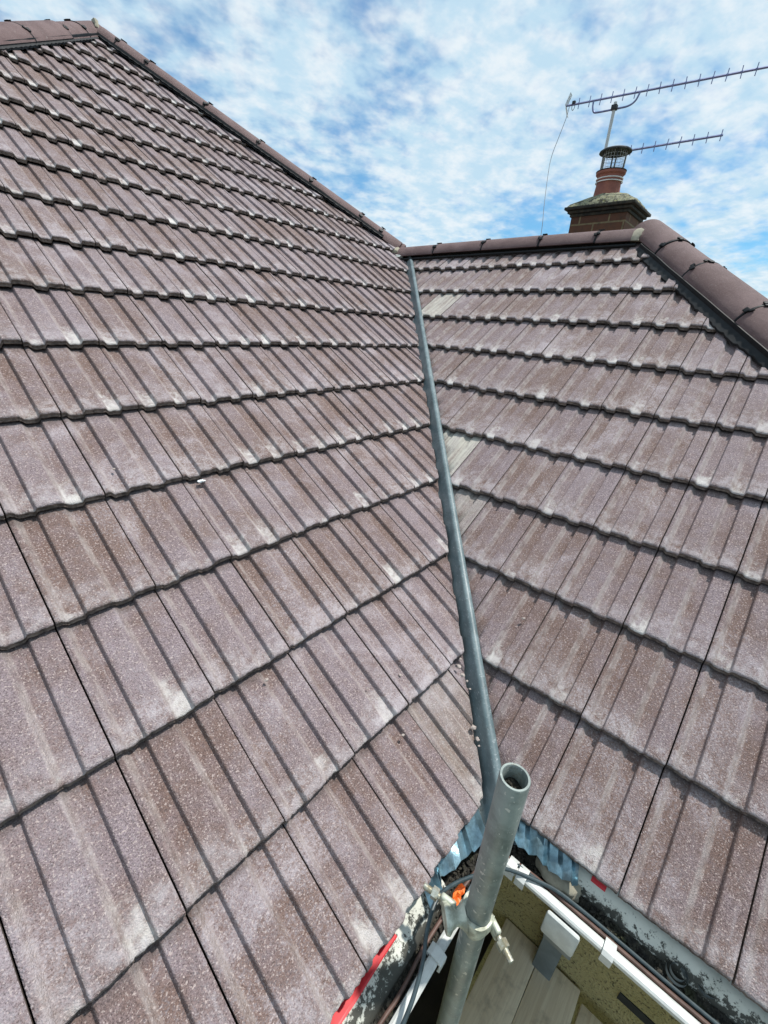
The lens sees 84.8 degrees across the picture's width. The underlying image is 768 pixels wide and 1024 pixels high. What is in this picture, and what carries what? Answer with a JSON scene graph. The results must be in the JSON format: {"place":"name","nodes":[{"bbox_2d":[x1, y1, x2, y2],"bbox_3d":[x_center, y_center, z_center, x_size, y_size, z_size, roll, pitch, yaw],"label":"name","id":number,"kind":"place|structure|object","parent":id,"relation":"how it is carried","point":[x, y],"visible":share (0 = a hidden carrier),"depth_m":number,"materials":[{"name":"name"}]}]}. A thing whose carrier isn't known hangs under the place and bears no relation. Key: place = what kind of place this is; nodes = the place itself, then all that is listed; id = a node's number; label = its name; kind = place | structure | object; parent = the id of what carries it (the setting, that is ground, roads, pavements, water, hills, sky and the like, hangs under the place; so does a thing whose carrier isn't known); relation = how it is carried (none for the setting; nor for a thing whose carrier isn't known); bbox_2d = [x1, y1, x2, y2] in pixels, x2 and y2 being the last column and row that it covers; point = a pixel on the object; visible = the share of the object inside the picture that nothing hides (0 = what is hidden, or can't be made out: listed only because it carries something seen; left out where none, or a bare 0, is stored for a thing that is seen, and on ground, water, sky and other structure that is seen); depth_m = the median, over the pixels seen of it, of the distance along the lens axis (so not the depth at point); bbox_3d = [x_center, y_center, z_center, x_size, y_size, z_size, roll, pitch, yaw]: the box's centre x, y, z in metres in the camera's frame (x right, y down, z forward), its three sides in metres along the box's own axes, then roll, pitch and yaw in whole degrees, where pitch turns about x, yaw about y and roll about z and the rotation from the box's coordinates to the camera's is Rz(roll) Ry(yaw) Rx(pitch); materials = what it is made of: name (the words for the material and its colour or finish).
{"place":"outdoors","nodes":[
{"label":"outdoors","id":0,"kind":"place"},
{"bbox_2d":[0,0,767,298],"label":"sky","id":1,"kind":"structure","parent":0,"point":[438,121],"materials":[{"name":"blue"}]},
{"label":"ground","id":2,"kind":"structure","parent":0,"visible":0},
{"bbox_2d":[0,18,767,1023],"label":"house","id":3,"kind":"structure","parent":2,"relation":"on","point":[422,470],"depth_m":1.25,"materials":[{"name":"tile"}]},
{"bbox_2d":[406,928,492,1023],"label":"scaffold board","id":4,"kind":"object","parent":3,"relation":"attached to","point":[426,1009],"visible":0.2,"depth_m":1.66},
{"bbox_2d":[452,883,464,904],"bbox_3d":[0.167,0.866,0.942,0.027,0.038,0.054,13,26,21],"label":"plastic scrap","id":5,"kind":"object","parent":3,"relation":"on","point":[459,892],"visible":0.6,"depth_m":0.95,"materials":[{"name":"orange plastic"}]},
{"bbox_2d":[436,763,530,1023],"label":"scaffold tube","id":6,"kind":"object","parent":3,"relation":"attached to","point":[512,788],"visible":0.99,"depth_m":0.74,"materials":[{"name":"grey metal"}]},
{"bbox_2d":[423,882,513,964],"bbox_3d":[0.162,0.796,0.828,0.185,0.042,0.083,11,25,16],"label":"scaffold coupler","id":7,"kind":"object","parent":6,"relation":"attached to","point":[454,916],"visible":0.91,"depth_m":0.81,"materials":[{"name":"metal"}]},
{"bbox_2d":[459,918,537,1023],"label":"scaffold board","id":8,"kind":"object","parent":3,"relation":"attached to","point":[495,995],"visible":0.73,"depth_m":1.57,"materials":[{"name":"brown wood"}]},
{"bbox_2d":[512,968,579,1023],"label":"scaffold board","id":9,"kind":"object","parent":3,"relation":"attached to","point":[553,1000],"visible":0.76,"depth_m":1.53,"materials":[{"name":"beige wood"}]},
{"bbox_2d":[370,844,734,1023],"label":"gutter","id":10,"kind":"object","parent":3,"relation":"on","point":[466,866],"visible":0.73,"depth_m":0.92,"materials":[{"name":"black plastic"}]},
{"bbox_2d":[377,870,474,1023],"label":"pipe","id":11,"kind":"object","parent":10,"relation":"on","point":[387,1012],"visible":0.55,"depth_m":0.85,"materials":[{"name":"black plastic"}]},
{"bbox_2d":[400,867,719,1023],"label":"cable","id":12,"kind":"object","parent":10,"relation":"on","point":[593,920],"visible":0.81,"depth_m":0.88,"materials":[{"name":"grey plastic"}]},
{"bbox_2d":[509,856,709,1023],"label":"pipe","id":13,"kind":"object","parent":10,"relation":"on","point":[681,1002],"visible":0.93,"depth_m":0.89,"materials":[{"name":"plastic"}]},
{"bbox_2d":[517,864,718,1022],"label":"cable","id":14,"kind":"object","parent":10,"relation":"on","point":[530,874],"visible":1,"depth_m":1.01,"materials":[{"name":"plastic"}]},
{"bbox_2d":[665,960,742,1023],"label":"packing strap","id":15,"kind":"object","parent":10,"relation":"on","point":[686,977],"visible":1,"depth_m":0.86,"materials":[{"name":"plastic"}]},
{"bbox_2d":[574,1004,601,1023],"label":"scaffold board","id":16,"kind":"object","parent":3,"relation":"attached to","point":[585,1015],"visible":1,"depth_m":1.50,"materials":[{"name":"beige wood"}]},
{"bbox_2d":[607,129,723,157],"bbox_3d":[2.070,-2.765,3.165,0.785,0.064,0.055,21,29,34],"label":"television aerial","id":17,"kind":"object","parent":3,"relation":"attached to","point":[683,141],"visible":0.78,"depth_m":3.11,"materials":[{"name":"metal"}]},
{"bbox_2d":[565,62,767,184],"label":"television aerial","id":18,"kind":"object","parent":3,"relation":"attached to","point":[614,107],"visible":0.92,"depth_m":3.22,"materials":[{"name":"metal"}]},
{"bbox_2d":[541,109,568,232],"bbox_3d":[1.375,-2.631,3.583,0.077,1.340,0.267,14,26,23],"label":"aerial lead","id":19,"kind":"object","parent":18,"relation":"hanging from","point":[548,170],"visible":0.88,"depth_m":3.56,"materials":[{"name":"plastic"}]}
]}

